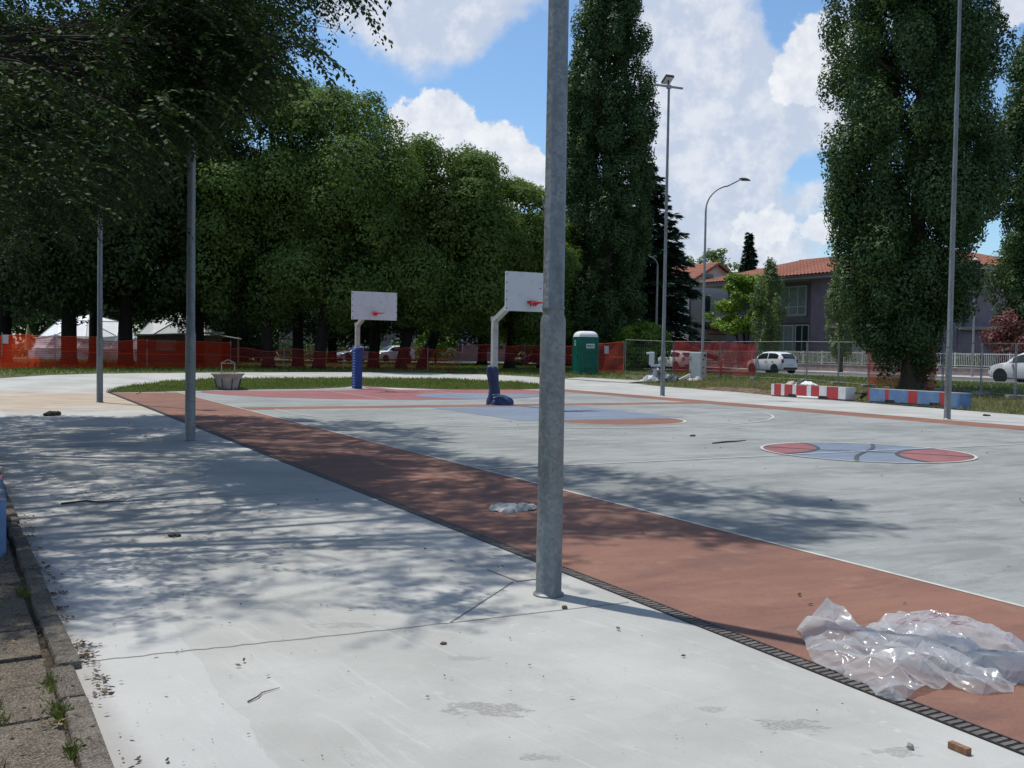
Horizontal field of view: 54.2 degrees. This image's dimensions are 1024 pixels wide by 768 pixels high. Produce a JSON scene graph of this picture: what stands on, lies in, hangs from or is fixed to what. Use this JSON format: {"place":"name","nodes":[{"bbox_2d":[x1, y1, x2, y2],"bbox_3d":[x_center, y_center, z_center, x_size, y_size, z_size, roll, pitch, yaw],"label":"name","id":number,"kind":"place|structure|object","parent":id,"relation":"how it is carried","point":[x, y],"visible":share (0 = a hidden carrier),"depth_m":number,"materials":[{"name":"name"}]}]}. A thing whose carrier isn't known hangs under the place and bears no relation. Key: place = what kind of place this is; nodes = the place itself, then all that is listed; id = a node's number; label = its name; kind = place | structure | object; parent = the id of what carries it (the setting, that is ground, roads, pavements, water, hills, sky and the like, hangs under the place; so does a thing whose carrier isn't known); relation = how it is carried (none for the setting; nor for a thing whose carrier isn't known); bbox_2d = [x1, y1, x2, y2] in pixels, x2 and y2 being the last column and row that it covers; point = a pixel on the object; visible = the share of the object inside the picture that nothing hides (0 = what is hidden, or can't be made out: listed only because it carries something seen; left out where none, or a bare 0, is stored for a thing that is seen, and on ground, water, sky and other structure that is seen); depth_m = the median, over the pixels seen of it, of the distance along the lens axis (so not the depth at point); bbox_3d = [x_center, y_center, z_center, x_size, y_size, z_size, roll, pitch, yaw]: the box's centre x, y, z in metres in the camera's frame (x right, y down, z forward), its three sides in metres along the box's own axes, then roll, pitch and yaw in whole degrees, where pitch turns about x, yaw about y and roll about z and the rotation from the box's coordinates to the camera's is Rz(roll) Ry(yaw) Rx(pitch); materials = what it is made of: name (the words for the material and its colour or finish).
{"place":"outdoors","nodes":[
{"label":"outdoors","id":0,"kind":"place"},
{"bbox_2d":[0,536,75,767],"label":"paved path","id":1,"kind":"structure","parent":0,"point":[42,750],"depth_m":4.66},
{"bbox_2d":[0,475,5,556],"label":"concrete bench","id":2,"kind":"object","parent":1,"relation":"on","point":[2,522],"visible":0.97,"depth_m":7.73,"materials":[{"name":"blue concrete"}]},
{"bbox_2d":[0,582,88,767],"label":"weeds","id":3,"kind":"object","parent":1,"relation":"on","point":[56,709],"visible":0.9,"depth_m":4.43,"materials":[{"name":"plant"}]},
{"bbox_2d":[6,533,77,767],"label":"path bedding","id":4,"kind":"object","parent":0,"point":[48,663],"depth_m":5.71,"materials":[{"name":"concrete"}]},
{"bbox_2d":[0,358,631,379],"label":"grass","id":5,"kind":"structure","parent":0,"point":[438,367],"depth_m":56.34,"materials":[{"name":"plant"}]},
{"bbox_2d":[180,386,679,406],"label":"court floor","id":6,"kind":"structure","parent":0,"point":[256,401],"depth_m":31.73,"materials":[{"name":"concrete"}]},
{"bbox_2d":[201,386,538,399],"bbox_3d":[-3.905,0.309,37.672,9.810,0.042,13.233,2,2,40],"label":"three point area","id":7,"kind":"object","parent":6,"relation":"on","point":[383,393],"visible":0.77,"depth_m":36.02,"materials":[{"name":"paint"}]},
{"bbox_2d":[416,393,538,398],"bbox_3d":[-1.220,0.411,36.383,3.838,0.001,5.317,2,2,33],"label":"painted disc","id":8,"kind":"object","parent":7,"relation":"on","point":[465,396],"visible":0.77,"depth_m":36.10,"materials":[{"name":"paint"}]},
{"bbox_2d":[351,291,396,388],"bbox_3d":[-5.465,-1.671,39.564,2.680,3.840,1.756,13,13,81],"label":"basketball hoop","id":9,"kind":"object","parent":6,"relation":"on","point":[373,305],"visible":1,"depth_m":38.96,"materials":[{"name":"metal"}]},
{"bbox_2d":[0,372,1023,767],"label":"concrete path","id":10,"kind":"structure","parent":0,"point":[290,564],"depth_m":5.72,"materials":[{"name":"concrete"}]},
{"bbox_2d":[96,150,102,402],"bbox_3d":[-11.647,-5.601,28.261,1.250,12.285,0.403,0,2,-28],"label":"floodlight pole","id":11,"kind":"object","parent":10,"relation":"on","point":[99,387],"visible":0.69,"depth_m":28.25,"materials":[{"name":"grey metal"}]},
{"bbox_2d":[184,140,195,440],"bbox_3d":[-5.534,-5.137,17.237,1.250,12.285,0.403,0,2,-28],"label":"floodlight pole","id":12,"kind":"object","parent":10,"relation":"on","point":[190,375],"visible":0.66,"depth_m":17.22,"materials":[{"name":"grey metal"}]},
{"bbox_2d":[106,376,538,391],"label":"grass island","id":13,"kind":"structure","parent":10,"relation":"on","point":[324,386],"depth_m":42.18,"materials":[{"name":"plant"}]},
{"bbox_2d":[211,360,244,389],"bbox_3d":[-10.796,-0.344,38.015,1.201,1.174,1.201,1,2,-12],"label":"concrete well","id":14,"kind":"object","parent":13,"relation":"on","point":[229,381],"visible":0.9,"depth_m":37.64,"materials":[{"name":"concrete"}]},
{"bbox_2d":[239,402,703,409],"bbox_3d":[-0.493,0.642,30.021,15.100,0.001,1.100,0,2,-28],"label":"court border","id":15,"kind":"object","parent":10,"relation":"on","point":[350,407],"visible":1,"depth_m":29.16,"materials":[{"name":"concrete"}]},
{"bbox_2d":[486,271,542,404],"bbox_3d":[0.115,-1.242,29.141,1.720,3.880,3.130,0,2,-28],"label":"basketball hoop","id":16,"kind":"object","parent":15,"relation":"on","point":[523,291],"visible":0.84,"depth_m":28.31,"materials":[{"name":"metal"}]},
{"bbox_2d":[0,406,1009,767],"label":"leaf litter","id":17,"kind":"object","parent":10,"relation":"on","point":[102,676],"visible":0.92,"depth_m":5.34,"materials":[{"name":"plant"}]},
{"bbox_2d":[533,0,568,598],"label":"floodlight pole","id":18,"kind":"object","parent":10,"relation":"on","point":[550,458],"visible":0.98,"depth_m":6.66,"materials":[{"name":"metal"}]},
{"bbox_2d":[107,392,1023,755],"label":"drain channel","id":19,"kind":"object","parent":10,"relation":"on","point":[1001,740],"visible":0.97,"depth_m":5.89,"materials":[{"name":"grey metal"}]},
{"bbox_2d":[114,392,1023,742],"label":"court border","id":20,"kind":"object","parent":10,"relation":"on","point":[744,586],"visible":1,"depth_m":8.03,"materials":[{"name":"concrete"}]},
{"bbox_2d":[489,502,536,513],"bbox_3d":[-0.002,1.264,10.337,0.444,0.079,0.441,2,2,24],"label":"crumpled wrapper","id":21,"kind":"object","parent":20,"relation":"on","point":[509,508],"visible":1,"depth_m":10.27,"materials":[{"name":"plastic"}]},
{"bbox_2d":[796,597,1017,700],"bbox_3d":[1.932,1.382,5.369,0.828,0.234,1.299,0,2,-29],"label":"plastic bag","id":22,"kind":"object","parent":20,"relation":"on","point":[855,633],"visible":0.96,"depth_m":5.26,"materials":[{"name":"plastic"}]},
{"bbox_2d":[863,621,1000,681],"bbox_3d":[2.268,1.409,5.491,0.466,0.182,0.937,0,2,-27],"label":"plastic bag","id":23,"kind":"object","parent":20,"relation":"on","point":[942,635],"visible":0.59,"depth_m":5.41,"materials":[{"name":"plastic"}]},
{"bbox_2d":[878,610,1023,650],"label":"plastic sheet","id":24,"kind":"object","parent":20,"relation":"on","point":[986,636],"visible":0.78,"depth_m":5.78,"materials":[{"name":"plastic"}]},
{"bbox_2d":[956,649,1023,683],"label":"plastic sheet","id":25,"kind":"object","parent":20,"relation":"on","point":[1008,665],"visible":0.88,"depth_m":5.10,"materials":[{"name":"plastic"}]},
{"bbox_2d":[654,74,682,395],"bbox_3d":[5.862,-5.659,38.468,1.250,12.285,0.403,0,2,-24],"label":"floodlight pole","id":26,"kind":"object","parent":10,"relation":"on","point":[667,79],"visible":0.98,"depth_m":38.35,"materials":[{"name":"grey metal"}]},
{"bbox_2d":[536,389,1023,430],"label":"court border","id":27,"kind":"object","parent":10,"relation":"on","point":[978,424],"visible":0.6,"depth_m":29.37,"materials":[{"name":"concrete"}]},
{"bbox_2d":[771,384,855,400],"bbox_3d":[11.532,0.306,38.494,0.530,0.502,3.900,0,2,-28],"label":"barrier","id":28,"kind":"object","parent":10,"relation":"on","point":[836,393],"visible":0.94,"depth_m":37.97,"materials":[{"name":"concrete"}]},
{"bbox_2d":[943,0,961,418],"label":"floodlight pole","id":29,"kind":"object","parent":10,"relation":"on","point":[948,383],"visible":0.99,"depth_m":26.68,"materials":[{"name":"grey metal"}]},
{"bbox_2d":[0,352,1023,414],"bbox_3d":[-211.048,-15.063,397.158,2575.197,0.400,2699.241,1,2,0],"label":"ground","id":30,"kind":"structure","parent":0,"point":[633,377],"depth_m":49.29,"materials":[{"name":"plant"}]},
{"bbox_2d":[0,9,76,354],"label":"shade tree","id":31,"kind":"object","parent":30,"relation":"on","point":[5,324],"visible":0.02,"depth_m":59.54,"materials":[{"name":"green plant"}]},
{"bbox_2d":[0,332,96,368],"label":"safety netting","id":32,"kind":"object","parent":30,"relation":"on","point":[7,359],"visible":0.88,"depth_m":50.03,"materials":[{"name":"plastic"}]},
{"bbox_2d":[0,472,113,767],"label":"kerb","id":33,"kind":"structure","parent":30,"relation":"on","point":[65,658],"depth_m":5.15,"materials":[{"name":"concrete"}]},
{"bbox_2d":[29,314,134,358],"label":"dome tent","id":34,"kind":"object","parent":30,"relation":"on","point":[110,329],"visible":0.2,"depth_m":77.82,"materials":[{"name":"fabric"}]},
{"bbox_2d":[0,31,185,365],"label":"shade tree","id":35,"kind":"object","parent":30,"relation":"on","point":[69,324],"visible":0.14,"depth_m":54.25,"materials":[{"name":"green plant"}]},
{"bbox_2d":[19,7,167,361],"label":"shade tree","id":36,"kind":"object","parent":30,"relation":"on","point":[93,328],"depth_m":65.55,"materials":[{"name":"green plant"}]},
{"bbox_2d":[22,246,167,333],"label":"shade tree","id":37,"kind":"object","parent":30,"relation":"on","point":[116,318],"visible":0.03,"depth_m":89.86,"materials":[{"name":"green plant"}]},
{"bbox_2d":[9,103,231,365],"bbox_3d":[-22.443,-10.286,58.072,11.818,18.785,12.004,3,3,41],"label":"shade tree","id":38,"kind":"object","parent":30,"relation":"on","point":[125,304],"visible":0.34,"depth_m":55.24,"materials":[{"name":"green plant"}]},
{"bbox_2d":[103,339,230,367],"bbox_3d":[-18.968,-1.623,55.114,7.393,1.680,0.371,-1,3,-43],"label":"safety netting","id":39,"kind":"object","parent":30,"relation":"on","point":[175,356],"visible":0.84,"depth_m":54.83,"materials":[{"name":"plastic"}]},
{"bbox_2d":[133,312,217,358],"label":"dome tent","id":40,"kind":"object","parent":30,"relation":"on","point":[155,328],"visible":0.09,"depth_m":76.19,"materials":[{"name":"fabric"}]},
{"bbox_2d":[134,332,223,362],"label":"site hut","id":41,"kind":"object","parent":30,"relation":"on","point":[173,337],"visible":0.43,"depth_m":69.28,"materials":[{"name":"white plastic"}]},
{"bbox_2d":[0,0,387,282],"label":"elm tree","id":42,"kind":"object","parent":30,"relation":"on","point":[94,211],"visible":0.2,"depth_m":17.64,"materials":[{"name":"green plant"}]},
{"bbox_2d":[0,0,392,274],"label":"elm tree","id":43,"kind":"object","parent":30,"relation":"on","point":[189,57],"visible":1,"depth_m":11.83,"materials":[{"name":"green plant"}]},
{"bbox_2d":[103,126,294,365],"bbox_3d":[-18.959,-9.314,61.585,12.816,16.723,12.782,1,2,0],"label":"shade tree","id":44,"kind":"object","parent":30,"relation":"on","point":[201,318],"visible":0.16,"depth_m":58.55,"materials":[{"name":"green plant"}]},
{"bbox_2d":[12,337,457,361],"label":"hedge","id":45,"kind":"object","parent":30,"relation":"on","point":[313,348],"visible":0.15,"depth_m":99.24,"materials":[{"name":"green plant"}]},
{"bbox_2d":[170,214,314,361],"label":"broad tree","id":46,"kind":"object","parent":30,"relation":"on","point":[245,342],"visible":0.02,"depth_m":81.55,"materials":[{"name":"green plant"}]},
{"bbox_2d":[157,75,348,368],"bbox_3d":[-15.080,-9.679,58.724,10.662,17.766,10.342,2,2,33],"label":"broad tree","id":47,"kind":"object","parent":30,"relation":"on","point":[266,312],"visible":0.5,"depth_m":56.46,"materials":[{"name":"green plant"}]},
{"bbox_2d":[11,293,528,358],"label":"woods","id":48,"kind":"object","parent":30,"relation":"on","point":[23,323],"visible":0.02,"depth_m":121.30,"materials":[{"name":"green plant"}]},
{"bbox_2d":[216,75,379,366],"bbox_3d":[-13.263,-10.014,62.992,10.959,18.211,10.884,2,2,34],"label":"broad tree","id":49,"kind":"object","parent":30,"relation":"on","point":[297,346],"visible":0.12,"depth_m":59.66,"materials":[{"name":"green plant"}]},
{"bbox_2d":[230,348,394,370],"bbox_3d":[-11.465,-1.407,57.482,9.420,1.330,1.209,1,2,-6],"label":"safety netting","id":50,"kind":"object","parent":30,"relation":"on","point":[307,358],"visible":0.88,"depth_m":57.15,"materials":[{"name":"plastic"}]},
{"bbox_2d":[271,236,394,362],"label":"broad tree","id":51,"kind":"object","parent":30,"relation":"on","point":[333,340],"visible":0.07,"depth_m":85.32,"materials":[{"name":"green plant"}]},
{"bbox_2d":[244,81,428,369],"bbox_3d":[-10.335,-9.158,59.092,11.212,16.852,12.260,1,2,0],"label":"broad tree","id":52,"kind":"object","parent":30,"relation":"on","point":[343,174],"visible":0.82,"depth_m":56.01,"materials":[{"name":"green plant"}]},
{"bbox_2d":[320,111,454,368],"bbox_3d":[-8.232,-9.087,64.051,9.325,16.448,10.554,1,2,0],"label":"broad tree","id":53,"kind":"object","parent":30,"relation":"on","point":[374,348],"visible":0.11,"depth_m":61.63,"materials":[{"name":"green plant"}]},
{"bbox_2d":[279,303,505,360],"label":"pale house","id":54,"kind":"structure","parent":30,"relation":"on","point":[463,350],"depth_m":114.62,"materials":[{"name":"paint"}]},
{"bbox_2d":[361,239,456,363],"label":"broad tree","id":55,"kind":"object","parent":30,"relation":"on","point":[397,330],"visible":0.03,"depth_m":82.22,"materials":[{"name":"green plant"}]},
{"bbox_2d":[413,326,457,362],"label":"bush","id":56,"kind":"object","parent":30,"relation":"on","point":[421,342],"visible":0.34,"depth_m":94.36,"materials":[{"name":"green plant"}]},
{"bbox_2d":[355,131,518,368],"bbox_3d":[-4.552,-7.959,61.530,10.261,14.479,9.727,0,2,-25],"label":"broad tree","id":57,"kind":"object","parent":30,"relation":"on","point":[445,317],"visible":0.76,"depth_m":59.63,"materials":[{"name":"green plant"}]},
{"bbox_2d":[423,233,519,364],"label":"broad tree","id":58,"kind":"object","parent":30,"relation":"on","point":[481,348],"visible":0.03,"depth_m":85.58,"materials":[{"name":"green plant"}]},
{"bbox_2d":[399,147,544,368],"bbox_3d":[-2.517,-8.135,65.758,11.122,14.615,10.912,1,2,0],"label":"broad tree","id":59,"kind":"object","parent":30,"relation":"on","point":[521,241],"visible":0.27,"depth_m":63.83,"materials":[{"name":"green plant"}]},
{"bbox_2d":[461,175,581,369],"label":"broad tree","id":60,"kind":"object","parent":30,"relation":"on","point":[530,325],"visible":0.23,"depth_m":67.12,"materials":[{"name":"green plant"}]},
{"bbox_2d":[498,211,591,367],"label":"broad tree","id":61,"kind":"object","parent":30,"relation":"on","point":[567,232],"visible":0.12,"depth_m":72.46,"materials":[{"name":"green plant"}]},
{"bbox_2d":[572,331,598,373],"bbox_3d":[4.275,-1.833,58.368,1.250,2.490,1.240,0,2,-15],"label":"portable toilet","id":62,"kind":"object","parent":30,"relation":"on","point":[585,351],"visible":0.91,"depth_m":57.85,"materials":[{"name":"green plastic"}]},
{"bbox_2d":[598,341,624,373],"bbox_3d":[5.761,-1.534,59.315,0.160,2.047,2.484,-1,2,-40],"label":"safety netting","id":63,"kind":"object","parent":30,"relation":"on","point":[606,366],"visible":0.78,"depth_m":59.05,"materials":[{"name":"plastic"}]},
{"bbox_2d":[564,0,660,369],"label":"poplar tree","id":64,"kind":"object","parent":30,"relation":"on","point":[612,146],"visible":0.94,"depth_m":70.28,"materials":[{"name":"green plant"}]},
{"bbox_2d":[609,320,673,370],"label":"bush","id":65,"kind":"object","parent":30,"relation":"on","point":[651,331],"visible":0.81,"depth_m":69.39,"materials":[{"name":"green plant"}]},
{"bbox_2d":[594,164,718,368],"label":"cedar tree","id":66,"kind":"object","parent":30,"relation":"on","point":[676,320],"visible":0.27,"depth_m":81.91,"materials":[{"name":"green plant"}]},
{"bbox_2d":[659,262,732,354],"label":"white house","id":67,"kind":"structure","parent":30,"relation":"on","point":[715,269],"depth_m":100.27,"materials":[{"name":"paint"}]},
{"bbox_2d":[673,341,721,378],"bbox_3d":[10.417,-1.375,56.308,2.924,2.044,0.620,2,2,37],"label":"fence panel","id":68,"kind":"object","parent":30,"relation":"on","point":[695,350],"visible":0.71,"depth_m":56.26,"materials":[{"name":"metal"}]},
{"bbox_2d":[673,342,755,374],"bbox_3d":[11.235,-1.427,55.471,5.284,1.802,0.454,3,3,44],"label":"safety netting","id":69,"kind":"object","parent":68,"relation":"attached to","point":[733,350],"visible":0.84,"depth_m":55.27,"materials":[{"name":"plastic"}]},
{"bbox_2d":[689,352,706,379],"bbox_3d":[10.259,-0.990,55.157,0.750,1.550,0.685,2,2,38],"label":"metal cabinet","id":70,"kind":"object","parent":30,"relation":"on","point":[698,363],"visible":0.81,"depth_m":54.93,"materials":[{"name":"metal"}]},
{"bbox_2d":[695,248,739,272],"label":"broad tree","id":71,"kind":"object","parent":30,"relation":"on","point":[715,257],"visible":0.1,"depth_m":116.43,"materials":[{"name":"green plant"}]},
{"bbox_2d":[701,178,750,351],"bbox_3d":[11.928,-5.855,55.836,2.598,11.320,0.340,1,2,-5],"label":"street lamp","id":72,"kind":"object","parent":30,"relation":"on","point":[704,280],"visible":0.88,"depth_m":55.66,"materials":[{"name":"metal"}]},
{"bbox_2d":[705,272,780,361],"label":"garden tree","id":73,"kind":"object","parent":30,"relation":"on","point":[731,323],"visible":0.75,"depth_m":86.39,"materials":[{"name":"green plant"}]},
{"bbox_2d":[736,232,759,272],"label":"spruce tree","id":74,"kind":"object","parent":30,"relation":"on","point":[749,262],"visible":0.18,"depth_m":111.22,"materials":[{"name":"green plant"}]},
{"bbox_2d":[749,256,790,355],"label":"young tree","id":75,"kind":"object","parent":30,"relation":"on","point":[773,332],"visible":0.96,"depth_m":77.98,"materials":[{"name":"green plant"}]},
{"bbox_2d":[823,268,856,371],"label":"young tree","id":76,"kind":"object","parent":30,"relation":"on","point":[841,336],"visible":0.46,"depth_m":71.52,"materials":[{"name":"green plant"}]},
{"bbox_2d":[691,250,1019,367],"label":"villa","id":77,"kind":"object","parent":30,"relation":"on","point":[806,281],"visible":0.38,"depth_m":84.49,"materials":[{"name":"paint"}]},
{"bbox_2d":[777,325,793,352],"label":"window","id":78,"kind":"structure","parent":77,"relation":"in","point":[788,333],"depth_m":89.05,"materials":[{"name":"glass"}]},
{"bbox_2d":[778,285,807,316],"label":"window","id":79,"kind":"structure","parent":77,"relation":"in","point":[797,306],"depth_m":88.08,"materials":[{"name":"glass"}]},
{"bbox_2d":[794,324,809,356],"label":"window","id":80,"kind":"structure","parent":77,"relation":"in","point":[802,332],"depth_m":87.48,"materials":[{"name":"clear glass"}]},
{"bbox_2d":[715,349,1008,367],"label":"hedge","id":81,"kind":"object","parent":30,"relation":"on","point":[855,360],"visible":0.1,"depth_m":75.63,"materials":[{"name":"green plant"}]},
{"bbox_2d":[706,350,1018,375],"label":"garden fence","id":82,"kind":"object","parent":30,"relation":"on","point":[849,368],"visible":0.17,"depth_m":74.05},
{"bbox_2d":[868,342,943,390],"bbox_3d":[17.005,-0.794,43.237,0.620,2.049,4.101,0,2,-26],"label":"fence panel","id":83,"kind":"object","parent":30,"relation":"on","point":[938,389],"visible":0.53,"depth_m":41.52,"materials":[{"name":"metal"}]},
{"bbox_2d":[867,343,935,386],"bbox_3d":[16.873,-0.827,43.406,0.190,1.947,3.682,0,2,-27],"label":"safety netting","id":84,"kind":"object","parent":83,"relation":"attached to","point":[873,379],"visible":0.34,"depth_m":43.83,"materials":[{"name":"plastic"}]},
{"bbox_2d":[815,0,1020,390],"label":"poplar tree","id":85,"kind":"object","parent":30,"relation":"on","point":[895,261],"visible":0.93,"depth_m":40.99,"materials":[{"name":"green plant"}]},
{"bbox_2d":[867,388,970,408],"bbox_3d":[13.959,0.481,34.352,0.530,0.502,3.998,0,2,-28],"label":"barrier","id":86,"kind":"object","parent":30,"relation":"on","point":[912,397],"visible":0.9,"depth_m":34.15,"materials":[{"name":"concrete"}]},
{"bbox_2d":[943,342,988,394],"bbox_3d":[18.085,-0.651,40.149,0.620,2.086,2.645,1,2,-9],"label":"fence panel","id":87,"kind":"object","parent":30,"relation":"on","point":[979,392],"visible":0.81,"depth_m":39.80,"materials":[{"name":"metal"}]},
{"bbox_2d":[979,305,1023,362],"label":"maple tree","id":88,"kind":"object","parent":30,"relation":"on","point":[999,337],"visible":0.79,"depth_m":64.55,"materials":[{"name":"red plant"}]},
{"bbox_2d":[981,30,1023,352],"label":"poplar tree","id":89,"kind":"object","parent":30,"relation":"on","point":[1010,277],"visible":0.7,"depth_m":64.22,"materials":[{"name":"green plant"}]},
{"bbox_2d":[981,343,1023,398],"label":"fence panel","id":90,"kind":"object","parent":30,"relation":"on","point":[1011,396],"visible":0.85,"depth_m":37.64,"materials":[{"name":"metal"}]},
{"bbox_2d":[1,0,1023,339],"label":"sky","id":91,"kind":"structure","parent":0,"point":[475,71],"materials":[{"name":"blue"}]},
{"bbox_2d":[251,404,1023,607],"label":"court floor","id":92,"kind":"structure","parent":0,"point":[958,525],"depth_m":13.70,"materials":[{"name":"concrete"}]},
{"bbox_2d":[430,405,683,420],"bbox_3d":[1.046,0.763,27.019,4.700,0.001,5.650,0,2,-28],"label":"court key","id":93,"kind":"object","parent":92,"relation":"on","point":[529,413],"visible":0.8,"depth_m":26.67,"materials":[{"name":"paint"}]},
{"bbox_2d":[178,392,1023,606],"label":"court line","id":94,"kind":"object","parent":92,"relation":"on","point":[703,525],"visible":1,"depth_m":9.13,"materials":[{"name":"paint"}]},
{"bbox_2d":[564,418,682,424],"bbox_3d":[2.792,0.900,23.732,3.600,0.001,1.800,0,2,-28],"label":"free throw area","id":95,"kind":"object","parent":92,"relation":"on","point":[650,421],"visible":0.91,"depth_m":23.78,"materials":[{"name":"paint"}]},
{"bbox_2d":[786,443,945,462],"bbox_3d":[6.083,1.169,17.220,3.400,0.001,3.400,1,2,0],"label":"circle","id":96,"kind":"object","parent":92,"relation":"on","point":[882,454],"visible":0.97,"depth_m":16.97,"materials":[{"name":"paint"}]},
{"bbox_2d":[764,443,815,452],"bbox_3d":[4.939,1.130,17.722,0.900,0.001,2.356,2,2,24],"label":"ball panel","id":97,"kind":"object","parent":96,"relation":"on","point":[790,447],"visible":1,"depth_m":17.70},
{"bbox_2d":[899,449,973,461],"bbox_3d":[7.094,1.196,16.779,1.380,0.001,2.381,1,2,0],"label":"ball panel","id":98,"kind":"object","parent":96,"relation":"on","point":[927,455],"visible":1,"depth_m":16.71,"materials":[{"name":"paint"}]},
{"bbox_2d":[463,361,1015,381],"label":"road","id":99,"kind":"structure","parent":0,"point":[825,374],"depth_m":66.58,"materials":[{"name":"asphalt"}]},
{"bbox_2d":[747,351,797,373],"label":"parked car","id":100,"kind":"object","parent":99,"relation":"on","point":[767,366],"visible":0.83,"depth_m":66.91,"materials":[{"name":"white metal"}]},
{"bbox_2d":[988,353,1023,382],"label":"parked car","id":101,"kind":"object","parent":99,"relation":"on","point":[1004,371],"visible":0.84,"depth_m":51.54,"materials":[{"name":"white metal"}]},
{"bbox_2d":[528,362,1015,380],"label":"sidewalk","id":102,"kind":"structure","parent":0,"point":[865,373],"depth_m":69.18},
{"bbox_2d":[638,376,1023,413],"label":"grass","id":103,"kind":"structure","parent":0,"point":[726,383],"depth_m":44.58,"materials":[{"name":"plant"}]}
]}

